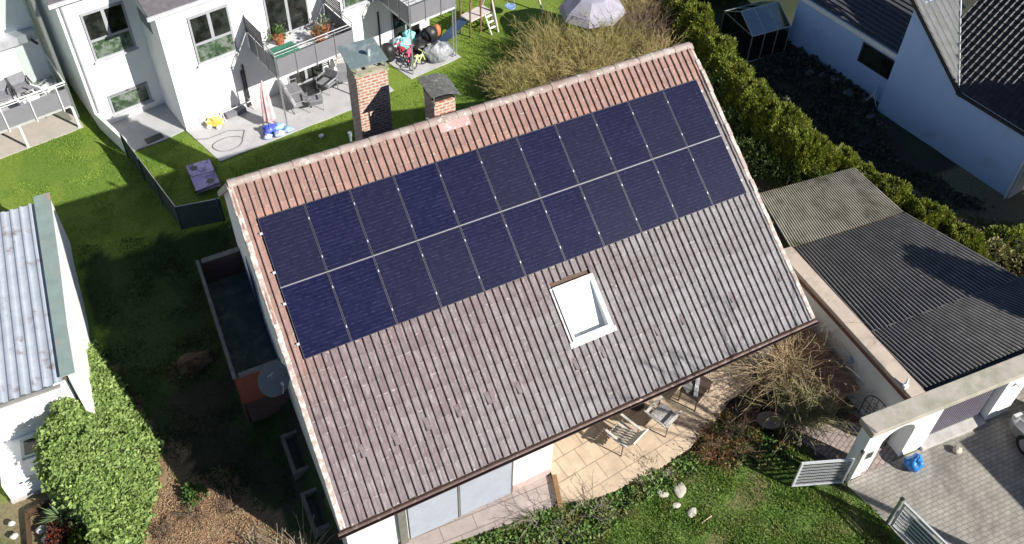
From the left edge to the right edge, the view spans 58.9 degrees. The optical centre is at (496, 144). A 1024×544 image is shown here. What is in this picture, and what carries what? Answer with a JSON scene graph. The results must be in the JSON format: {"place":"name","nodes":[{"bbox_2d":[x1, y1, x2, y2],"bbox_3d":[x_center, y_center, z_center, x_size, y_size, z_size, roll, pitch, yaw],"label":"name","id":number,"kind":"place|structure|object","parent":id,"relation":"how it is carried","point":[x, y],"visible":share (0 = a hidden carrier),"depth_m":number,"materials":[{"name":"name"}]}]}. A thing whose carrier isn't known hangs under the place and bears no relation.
{"place":"outdoors","nodes":[
{"label":"outdoors","id":0,"kind":"place"},
{"bbox_2d":[0,108,83,158],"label":"patio","id":1,"kind":"structure","parent":0,"point":[52,127],"depth_m":34.14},
{"bbox_2d":[111,103,184,151],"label":"patio","id":2,"kind":"structure","parent":0,"point":[136,130],"depth_m":34.44,"materials":[{"name":"concrete"}]},
{"bbox_2d":[187,79,393,161],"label":"patio","id":3,"kind":"structure","parent":0,"point":[251,122],"depth_m":34.69,"materials":[{"name":"concrete"}]},
{"bbox_2d":[260,80,276,124],"bbox_3d":[-8.583,-1.533,33.826,0.500,2.150,0.500,-18,45,-19],"label":"parasol","id":4,"kind":"object","parent":3,"relation":"on","point":[268,115],"visible":0.88,"depth_m":33.76,"materials":[{"name":"white fabric"}]},
{"bbox_2d":[277,78,312,114],"bbox_3d":[-7.891,-1.986,35.378,0.822,0.776,1.528,-23,47,-24],"label":"lounge sofa","id":5,"kind":"object","parent":3,"relation":"on","point":[294,94],"visible":0.86,"depth_m":35.23,"materials":[{"name":"fabric"}]},
{"bbox_2d":[388,35,459,78],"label":"patio","id":6,"kind":"structure","parent":0,"point":[399,63],"depth_m":37.53,"materials":[{"name":"concrete"}]},
{"bbox_2d":[423,40,452,63],"bbox_3d":[-2.391,-3.830,37.544,1.334,0.998,0.875,-18,45,-19],"label":"tarpaulin","id":7,"kind":"object","parent":6,"relation":"on","point":[437,51],"visible":1,"depth_m":37.25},
{"bbox_2d":[398,474,555,543],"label":"front path","id":8,"kind":"structure","parent":0,"point":[482,519],"depth_m":23.20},
{"bbox_2d":[0,0,1023,543],"bbox_3d":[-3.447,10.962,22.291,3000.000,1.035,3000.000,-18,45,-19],"label":"ground","id":9,"kind":"structure","parent":0,"point":[914,150],"depth_m":29.45,"materials":[{"name":"plant"}]},
{"bbox_2d":[0,0,80,147],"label":"neighbour house","id":10,"kind":"structure","parent":9,"relation":"on","point":[21,48],"depth_m":33.19,"materials":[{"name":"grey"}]},
{"bbox_2d":[6,71,35,97],"bbox_3d":[-17.737,-2.182,33.872,0.690,0.773,0.724,-31,51,-31],"label":"garden chair","id":11,"kind":"object","parent":10,"relation":"on","point":[18,83],"visible":0.88,"depth_m":33.82,"materials":[{"name":"metal"}]},
{"bbox_2d":[0,192,96,503],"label":"shed","id":12,"kind":"structure","parent":9,"relation":"on","point":[44,335],"depth_m":24.79,"materials":[{"name":"paint"}]},
{"bbox_2d":[44,519,77,543],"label":"heather","id":13,"kind":"object","parent":9,"relation":"on","point":[62,534],"visible":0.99,"depth_m":22.98,"materials":[{"name":"red plant"}]},
{"bbox_2d":[31,329,163,543],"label":"ivy hedge","id":14,"kind":"object","parent":9,"relation":"on","point":[98,472],"visible":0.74,"depth_m":23.65,"materials":[{"name":"green plant"}]},
{"bbox_2d":[119,134,225,230],"bbox_3d":[-11.683,1.440,31.331,5.304,1.250,1.218,27,48,26],"label":"screen fence","id":15,"kind":"object","parent":9,"relation":"on","point":[195,214],"visible":1,"depth_m":30.52,"materials":[{"name":"metal"}]},
{"bbox_2d":[74,227,295,513],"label":"lawn grass","id":16,"kind":"structure","parent":9,"relation":"on","point":[185,347],"depth_m":28.02,"materials":[{"name":"plant"}]},
{"bbox_2d":[180,481,209,510],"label":"green tuft","id":17,"kind":"object","parent":9,"relation":"on","point":[185,492],"visible":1,"depth_m":24.39,"materials":[{"name":"green plant"}]},
{"bbox_2d":[177,350,214,375],"bbox_3d":[-9.209,6.654,27.771,1.168,0.383,0.870,-18,45,-19],"label":"molehill","id":18,"kind":"object","parent":9,"relation":"on","point":[201,360],"visible":0.89,"depth_m":27.70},
{"bbox_2d":[114,378,305,543],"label":"fallen leaves","id":19,"kind":"object","parent":9,"relation":"on","point":[214,497],"visible":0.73,"depth_m":24.17,"materials":[{"name":"brown plant"}]},
{"bbox_2d":[196,247,289,423],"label":"raised terrace","id":20,"kind":"structure","parent":9,"relation":"on","point":[248,348],"depth_m":27.05,"materials":[{"name":"concrete"}]},
{"bbox_2d":[33,0,456,130],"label":"apartment building","id":21,"kind":"structure","parent":9,"relation":"on","point":[186,62],"depth_m":33.52,"materials":[{"name":"paint"}]},
{"bbox_2d":[79,0,138,63],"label":"window","id":22,"kind":"structure","parent":21,"relation":"in","point":[108,31],"depth_m":32.40,"materials":[{"name":"white glass"}]},
{"bbox_2d":[107,81,154,117],"bbox_3d":[-13.862,-1.721,34.394,1.620,0.920,0.146,-27,48,-27],"label":"window","id":23,"kind":"structure","parent":21,"relation":"in","point":[128,98],"depth_m":34.42,"materials":[{"name":"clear glass"}]},
{"bbox_2d":[186,4,239,67],"bbox_3d":[-10.170,-3.908,32.607,1.620,2.070,0.146,-27,48,-27],"label":"window","id":24,"kind":"structure","parent":21,"relation":"in","point":[211,31],"depth_m":32.62,"materials":[{"name":"white glass"}]},
{"bbox_2d":[263,0,310,39],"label":"balcony door","id":25,"kind":"structure","parent":21,"relation":"in","point":[295,13],"depth_m":34.16,"materials":[{"name":"white glass"}]},
{"bbox_2d":[287,63,324,84],"bbox_3d":[-7.609,-3.298,35.890,1.600,2.060,0.047,-27,48,-27],"label":"terrace door","id":26,"kind":"structure","parent":21,"relation":"in","point":[309,74],"depth_m":36.35,"materials":[{"name":"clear glass"}]},
{"bbox_2d":[3,0,524,245],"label":"lawn grass","id":27,"kind":"structure","parent":9,"relation":"on","point":[172,144],"depth_m":33.24,"materials":[{"name":"plant"}]},
{"bbox_2d":[186,159,223,193],"bbox_3d":[-10.400,1.095,32.267,1.054,0.145,1.555,-19,45,-21],"label":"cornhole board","id":28,"kind":"object","parent":27,"relation":"on","point":[203,175],"visible":1,"depth_m":32.22,"materials":[{"name":"purple paint"}]},
{"bbox_2d":[280,429,308,480],"bbox_3d":[-5.545,8.715,25.403,0.590,0.580,1.300,-18,45,-19],"label":"window well","id":29,"kind":"object","parent":9,"relation":"in","point":[298,471],"depth_m":25.22,"materials":[{"name":"concrete"}]},
{"bbox_2d":[300,487,329,537],"bbox_3d":[-4.733,9.825,24.166,0.590,0.580,1.200,-18,45,-19],"label":"window well","id":30,"kind":"object","parent":9,"relation":"in","point":[308,503],"depth_m":23.98,"materials":[{"name":"concrete"}]},
{"bbox_2d":[436,0,496,40],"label":"play tower","id":31,"kind":"structure","parent":9,"relation":"on","point":[480,11],"depth_m":38.77,"materials":[{"name":"brown wood"}]},
{"bbox_2d":[473,49,557,98],"bbox_3d":[0.751,-2.573,35.434,3.497,2.100,3.050,-18,45,-19],"label":"bare bush","id":32,"kind":"object","parent":9,"relation":"on","point":[505,85],"visible":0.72,"depth_m":35.32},
{"bbox_2d":[217,37,820,543],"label":"house","id":33,"kind":"structure","parent":9,"relation":"on","point":[425,423],"depth_m":22.69,"materials":[{"name":"tile"}]},
{"bbox_2d":[258,361,289,396],"bbox_3d":[-5.486,5.866,22.444,0.801,0.931,0.733,-18,45,-19],"label":"satellite dish","id":34,"kind":"object","parent":33,"relation":"attached to","point":[273,378],"visible":0.99,"depth_m":22.44,"materials":[{"name":"metal"}]},
{"bbox_2d":[350,176,415,254],"bbox_3d":[-2.795,1.736,22.364,1.128,0.040,1.735,-18,79,-19],"label":"solar panel","id":35,"kind":"object","parent":33,"relation":"attached to","point":[383,216],"visible":1,"depth_m":22.35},
{"bbox_2d":[258,90,702,235],"bbox_3d":[0.106,0.308,23.601,12.806,0.057,0.060,-18,78,-19],"label":"mounting rail","id":36,"kind":"object","parent":33,"relation":"attached to","point":[260,234],"visible":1,"depth_m":22.62,"materials":[{"name":"metal"}]},
{"bbox_2d":[258,204,326,287],"bbox_3d":[-4.862,2.394,21.597,1.128,0.040,1.735,-18,79,-19],"label":"solar panel","id":37,"kind":"object","parent":36,"relation":"attached to","point":[292,246],"visible":1,"depth_m":21.58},
{"bbox_2d":[304,190,371,270],"bbox_3d":[-3.828,2.065,21.981,1.128,0.040,1.735,-18,79,-19],"label":"solar panel","id":38,"kind":"object","parent":36,"relation":"attached to","point":[338,230],"visible":1,"depth_m":21.96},
{"bbox_2d":[393,162,458,239],"bbox_3d":[-1.761,1.407,22.748,1.128,0.040,1.735,-18,79,-19],"label":"solar panel","id":39,"kind":"object","parent":36,"relation":"attached to","point":[426,201],"visible":1,"depth_m":22.73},
{"bbox_2d":[436,149,499,225],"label":"solar panel","id":40,"kind":"object","parent":36,"relation":"attached to","point":[467,187],"visible":1,"depth_m":23.11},
{"bbox_2d":[476,137,539,210],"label":"solar panel","id":41,"kind":"object","parent":36,"relation":"attached to","point":[508,174],"visible":1,"depth_m":23.50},
{"bbox_2d":[554,113,615,183],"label":"solar panel","id":42,"kind":"object","parent":36,"relation":"attached to","point":[585,149],"visible":1,"depth_m":24.26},
{"bbox_2d":[627,90,686,158],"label":"solar panel","id":43,"kind":"object","parent":36,"relation":"attached to","point":[659,129],"visible":1,"depth_m":25.03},
{"bbox_2d":[281,147,727,305],"bbox_3d":[0.740,1.912,23.270,12.806,0.057,0.060,-18,78,-19],"label":"mounting rail","id":44,"kind":"object","parent":33,"relation":"attached to","point":[283,304],"visible":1,"depth_m":22.30,"materials":[{"name":"metal"}]},
{"bbox_2d":[281,273,350,358],"bbox_3d":[-4.228,3.999,21.267,1.128,0.040,1.735,-18,79,-19],"label":"solar panel","id":45,"kind":"object","parent":44,"relation":"attached to","point":[316,317],"visible":1,"depth_m":21.25,"materials":[{"name":"glass"}]},
{"bbox_2d":[328,257,396,340],"bbox_3d":[-3.195,3.670,21.650,1.128,0.040,1.735,-18,79,-19],"label":"solar panel","id":46,"kind":"object","parent":44,"relation":"attached to","point":[362,299],"visible":1,"depth_m":21.63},
{"bbox_2d":[418,227,483,307],"bbox_3d":[-1.127,3.012,22.417,1.128,0.040,1.735,-18,79,-19],"label":"solar panel","id":47,"kind":"object","parent":44,"relation":"attached to","point":[450,267],"visible":1,"depth_m":22.40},
{"bbox_2d":[460,212,524,290],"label":"solar panel","id":48,"kind":"object","parent":44,"relation":"attached to","point":[493,253],"visible":1,"depth_m":22.78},
{"bbox_2d":[501,199,564,275],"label":"solar panel","id":49,"kind":"object","parent":44,"relation":"attached to","point":[533,238],"visible":1,"depth_m":23.17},
{"bbox_2d":[579,172,640,246],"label":"solar panel","id":50,"kind":"object","parent":44,"relation":"attached to","point":[610,209],"visible":1,"depth_m":23.93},
{"bbox_2d":[616,160,677,231],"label":"solar panel","id":51,"kind":"object","parent":44,"relation":"attached to","point":[647,196],"visible":1,"depth_m":24.32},
{"bbox_2d":[653,148,712,218],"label":"solar panel","id":52,"kind":"object","parent":44,"relation":"attached to","point":[683,184],"visible":1,"depth_m":24.70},
{"bbox_2d":[295,179,742,345],"bbox_3d":[1.094,2.811,23.085,12.806,0.057,0.060,-18,78,-19],"label":"mounting rail","id":53,"kind":"object","parent":33,"relation":"attached to","point":[297,344],"visible":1,"depth_m":22.11,"materials":[{"name":"metal"}]},
{"bbox_2d":[373,241,440,323],"bbox_3d":[-2.161,3.341,22.034,1.128,0.040,1.735,-18,79,-19],"label":"solar panel","id":54,"kind":"object","parent":53,"relation":"attached to","point":[407,283],"visible":1,"depth_m":22.02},
{"bbox_2d":[688,136,746,204],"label":"solar panel","id":55,"kind":"object","parent":53,"relation":"attached to","point":[717,171],"visible":1,"depth_m":25.08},
{"bbox_2d":[516,125,577,197],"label":"solar panel","id":56,"kind":"object","parent":33,"relation":"attached to","point":[547,161],"visible":1,"depth_m":23.88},
{"bbox_2d":[541,185,603,260],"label":"solar panel","id":57,"kind":"object","parent":33,"relation":"attached to","point":[572,223],"visible":1,"depth_m":23.55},
{"bbox_2d":[549,273,616,348],"bbox_3d":[2.170,4.210,23.050,1.340,0.290,1.570,-18,78,-19],"label":"roof window","id":58,"kind":"structure","parent":33,"relation":"in","point":[579,303],"depth_m":23.04,"materials":[{"name":"white paint"}]},
{"bbox_2d":[592,101,651,170],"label":"solar panel","id":59,"kind":"object","parent":33,"relation":"attached to","point":[622,137],"visible":1,"depth_m":24.65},
{"bbox_2d":[662,80,720,146],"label":"solar panel","id":60,"kind":"object","parent":33,"relation":"attached to","point":[692,114],"visible":1,"depth_m":25.41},
{"bbox_2d":[494,31,588,89],"bbox_3d":[1.847,-3.312,35.853,3.626,2.555,4.056,-31,51,-31],"label":"bare bush","id":61,"kind":"object","parent":9,"relation":"on","point":[547,66],"visible":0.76,"depth_m":35.73,"materials":[{"name":"plant"}]},
{"bbox_2d":[502,1,595,71],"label":"bare bush","id":62,"kind":"object","parent":9,"relation":"on","point":[548,34],"visible":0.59,"depth_m":36.77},
{"bbox_2d":[558,0,624,37],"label":"garden tent","id":63,"kind":"object","parent":9,"relation":"on","point":[596,9],"visible":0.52,"depth_m":36.91,"materials":[{"name":"fabric"}]},
{"bbox_2d":[544,22,645,77],"bbox_3d":[3.778,-3.389,35.961,4.262,2.832,4.097,-18,45,-19],"label":"bare bush","id":64,"kind":"object","parent":9,"relation":"on","point":[580,66],"visible":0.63,"depth_m":35.97,"materials":[{"name":"plant"}]},
{"bbox_2d":[558,0,659,64],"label":"bare bush","id":65,"kind":"object","parent":9,"relation":"on","point":[607,36],"visible":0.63,"depth_m":36.56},
{"bbox_2d":[469,418,795,543],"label":"weeds","id":66,"kind":"object","parent":9,"relation":"on","point":[592,528],"visible":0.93,"depth_m":23.30,"materials":[{"name":"green plant"}]},
{"bbox_2d":[595,0,681,54],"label":"bare bush","id":67,"kind":"object","parent":9,"relation":"on","point":[646,20],"visible":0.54,"depth_m":37.45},
{"bbox_2d":[617,0,671,28],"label":"bare bush","id":68,"kind":"object","parent":9,"relation":"on","point":[629,2],"visible":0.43,"depth_m":38.84,"materials":[{"name":"plant"}]},
{"bbox_2d":[606,23,705,62],"bbox_3d":[6.665,-3.667,36.567,4.078,2.190,3.613,-18,45,-19],"label":"bare bush","id":69,"kind":"object","parent":9,"relation":"on","point":[650,49],"visible":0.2,"depth_m":36.73,"materials":[{"name":"plant"}]},
{"bbox_2d":[669,2,721,44],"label":"hedge shrub","id":70,"kind":"object","parent":9,"relation":"on","point":[697,16],"visible":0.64,"depth_m":37.03,"materials":[{"name":"green plant"}]},
{"bbox_2d":[694,32,739,66],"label":"hedge shrub","id":71,"kind":"object","parent":9,"relation":"on","point":[711,40],"visible":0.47,"depth_m":35.76,"materials":[{"name":"green plant"}]},
{"bbox_2d":[706,53,748,81],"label":"hedge shrub","id":72,"kind":"object","parent":9,"relation":"on","point":[722,58],"visible":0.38,"depth_m":34.84,"materials":[{"name":"green plant"}]},
{"bbox_2d":[689,394,775,465],"bbox_3d":[6.329,7.689,24.452,2.388,1.356,2.115,3,42,3],"label":"bare shrub","id":73,"kind":"object","parent":9,"relation":"on","point":[739,430],"visible":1,"depth_m":24.54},
{"bbox_2d":[710,61,755,108],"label":"hedge shrub","id":74,"kind":"object","parent":9,"relation":"on","point":[749,71],"visible":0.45,"depth_m":34.40,"materials":[{"name":"green plant"}]},
{"bbox_2d":[721,104,749,142],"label":"dark shrub","id":75,"kind":"object","parent":9,"relation":"on","point":[734,122],"visible":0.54,"depth_m":33.24,"materials":[{"name":"green plant"}]},
{"bbox_2d":[582,440,897,543],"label":"lawn grass","id":76,"kind":"structure","parent":9,"relation":"on","point":[697,519],"depth_m":23.28,"materials":[{"name":"plant"}]},
{"bbox_2d":[692,411,794,468],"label":"weeds","id":77,"kind":"object","parent":9,"relation":"on","point":[781,436],"visible":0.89,"depth_m":24.64,"materials":[{"name":"brown plant"}]},
{"bbox_2d":[721,76,768,113],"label":"hedge shrub","id":78,"kind":"object","parent":9,"relation":"on","point":[742,86],"visible":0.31,"depth_m":33.73,"materials":[{"name":"green plant"}]},
{"bbox_2d":[735,134,771,178],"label":"dark shrub","id":79,"kind":"object","parent":9,"relation":"on","point":[756,154],"visible":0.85,"depth_m":32.16,"materials":[{"name":"green plant"}]},
{"bbox_2d":[724,80,782,140],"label":"hedge shrub","id":80,"kind":"object","parent":9,"relation":"on","point":[767,91],"visible":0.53,"depth_m":33.12,"materials":[{"name":"green plant"}]},
{"bbox_2d":[720,1,790,62],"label":"greenhouse","id":81,"kind":"object","parent":9,"relation":"on","point":[760,29],"visible":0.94,"depth_m":37.59,"materials":[{"name":"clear glass"}]},
{"bbox_2d":[747,97,794,141],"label":"hedge shrub","id":82,"kind":"object","parent":9,"relation":"on","point":[757,123],"visible":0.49,"depth_m":32.67,"materials":[{"name":"green plant"}]},
{"bbox_2d":[748,101,812,160],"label":"hedge shrub","id":83,"kind":"object","parent":9,"relation":"on","point":[785,121],"visible":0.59,"depth_m":32.09,"materials":[{"name":"green plant"}]},
{"bbox_2d":[761,155,803,188],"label":"dark shrub","id":84,"kind":"object","parent":9,"relation":"on","point":[781,176],"visible":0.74,"depth_m":31.57,"materials":[{"name":"green plant"}]},
{"bbox_2d":[770,124,818,169],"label":"hedge shrub","id":85,"kind":"object","parent":9,"relation":"on","point":[790,134],"visible":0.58,"depth_m":31.64,"materials":[{"name":"green plant"}]},
{"bbox_2d":[766,124,830,184],"bbox_3d":[10.697,0.422,32.070,2.313,2.191,2.397,2,42,2],"label":"hedge shrub","id":86,"kind":"object","parent":9,"relation":"on","point":[796,143],"visible":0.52,"depth_m":31.33,"materials":[{"name":"green plant"}]},
{"bbox_2d":[736,349,873,457],"bbox_3d":[8.726,6.946,25.063,4.264,2.050,3.812,-18,45,-19],"label":"bare shrub","id":87,"kind":"object","parent":9,"relation":"on","point":[808,412],"visible":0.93,"depth_m":24.75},
{"bbox_2d":[725,317,885,429],"bbox_3d":[8.170,5.635,25.946,5.371,3.233,5.772,1,42,1],"label":"straw shrub","id":88,"kind":"object","parent":9,"relation":"on","point":[782,346],"visible":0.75,"depth_m":25.49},
{"bbox_2d":[781,128,836,180],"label":"hedge shrub","id":89,"kind":"object","parent":9,"relation":"on","point":[827,148],"visible":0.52,"depth_m":31.15,"materials":[{"name":"green plant"}]},
{"bbox_2d":[791,458,854,486],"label":"garden gate","id":90,"kind":"structure","parent":9,"relation":"on","point":[848,466],"depth_m":23.41,"materials":[{"name":"metal"}]},
{"bbox_2d":[789,328,860,413],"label":"timber shed","id":91,"kind":"structure","parent":9,"relation":"on","point":[841,387],"depth_m":25.36,"materials":[{"name":"wood"}]},
{"bbox_2d":[807,143,846,176],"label":"hedge shrub","id":92,"kind":"object","parent":9,"relation":"on","point":[832,163],"visible":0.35,"depth_m":31.21,"materials":[{"name":"green plant"}]},
{"bbox_2d":[759,168,903,247],"bbox_3d":[10.347,2.704,29.306,4.220,2.258,2.320,-14,44,-16],"label":"carport","id":93,"kind":"object","parent":9,"relation":"on","point":[816,209],"visible":0.98,"depth_m":28.50,"materials":[{"name":"plastic"}]},
{"bbox_2d":[755,38,994,210],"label":"rubble plants","id":94,"kind":"object","parent":9,"relation":"on","point":[833,119],"visible":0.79,"depth_m":35.25,"materials":[{"name":"plant"}]},
{"bbox_2d":[788,0,962,102],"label":"garden annex","id":95,"kind":"object","parent":9,"relation":"on","point":[858,42],"visible":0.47,"depth_m":36.04,"materials":[{"name":"paint"}]},
{"bbox_2d":[857,42,894,79],"bbox_3d":[14.822,-3.222,35.316,0.043,0.900,1.650,-23,47,-24],"label":"window","id":96,"kind":"structure","parent":95,"relation":"in","point":[869,56],"depth_m":35.33,"materials":[{"name":"glass"}]},
{"bbox_2d":[871,173,913,201],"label":"hedge shrub","id":97,"kind":"object","parent":9,"relation":"on","point":[892,188],"visible":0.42,"depth_m":30.20,"materials":[{"name":"green plant"}]},
{"bbox_2d":[885,496,904,525],"bbox_3d":[9.966,9.187,22.717,0.090,1.330,0.090,-18,45,-19],"label":"gate post","id":98,"kind":"object","parent":9,"relation":"on","point":[895,509],"visible":1,"depth_m":22.64,"materials":[{"name":"metal"}]},
{"bbox_2d":[890,502,947,543],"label":"garden gate","id":99,"kind":"structure","parent":98,"relation":"attached to","point":[916,532],"depth_m":22.31,"materials":[{"name":"metal"}]},
{"bbox_2d":[784,213,1023,478],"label":"garage","id":100,"kind":"structure","parent":9,"relation":"on","point":[938,313],"depth_m":25.25,"materials":[{"name":"metal"}]},
{"bbox_2d":[929,389,993,434],"bbox_3d":[12.465,7.114,24.485,2.038,1.840,0.070,-14,44,-16],"label":"garage door","id":101,"kind":"structure","parent":100,"relation":"in","point":[967,409],"depth_m":24.67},
{"bbox_2d":[907,197,949,229],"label":"hedge shrub","id":102,"kind":"object","parent":9,"relation":"on","point":[922,212],"visible":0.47,"depth_m":29.29,"materials":[{"name":"green plant"}]},
{"bbox_2d":[877,0,1023,198],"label":"neighbour house","id":103,"kind":"structure","parent":9,"relation":"on","point":[970,119],"depth_m":32.18,"materials":[{"name":"paint"}]},
{"bbox_2d":[941,220,984,250],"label":"hedge shrub","id":104,"kind":"object","parent":9,"relation":"on","point":[962,226],"visible":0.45,"depth_m":28.74,"materials":[{"name":"green plant"}]},
{"bbox_2d":[953,211,1023,260],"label":"weeds","id":105,"kind":"object","parent":9,"relation":"on","point":[989,222],"visible":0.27,"depth_m":31.00,"materials":[{"name":"green plant"}]},
{"bbox_2d":[982,235,1017,271],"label":"bramble bush","id":106,"kind":"object","parent":9,"relation":"on","point":[997,255],"visible":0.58,"depth_m":28.89,"materials":[{"name":"green plant"}]},
{"bbox_2d":[983,223,1023,255],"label":"bramble bush","id":107,"kind":"object","parent":9,"relation":"on","point":[1013,240],"visible":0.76,"depth_m":29.42,"materials":[{"name":"green plant"}]},
{"bbox_2d":[550,356,752,503],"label":"terrace","id":108,"kind":"structure","parent":0,"point":[576,457],"depth_m":24.60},
{"bbox_2d":[605,414,648,456],"bbox_3d":[3.473,7.780,24.274,0.899,0.939,0.730,33,51,31],"label":"wooden chair","id":109,"kind":"object","parent":108,"relation":"on","point":[636,437],"visible":1,"depth_m":24.32,"materials":[{"name":"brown wood"}]},
{"bbox_2d":[644,395,682,437],"bbox_3d":[4.485,7.409,24.704,0.730,0.939,0.899,33,51,31],"label":"wooden chair","id":110,"kind":"object","parent":108,"relation":"on","point":[663,415],"visible":1,"depth_m":24.73,"materials":[{"name":"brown wood"}]},
{"bbox_2d":[784,419,904,475],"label":"garden path","id":111,"kind":"structure","parent":0,"point":[884,455],"depth_m":24.80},
{"bbox_2d":[847,352,1023,543],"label":"driveway","id":112,"kind":"structure","parent":0,"point":[972,492],"depth_m":23.88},
{"bbox_2d":[1010,411,1023,454],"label":"parked car","id":113,"kind":"object","parent":112,"relation":"on","point":[1017,425],"visible":1,"depth_m":24.62,"materials":[{"name":"silver metal"}]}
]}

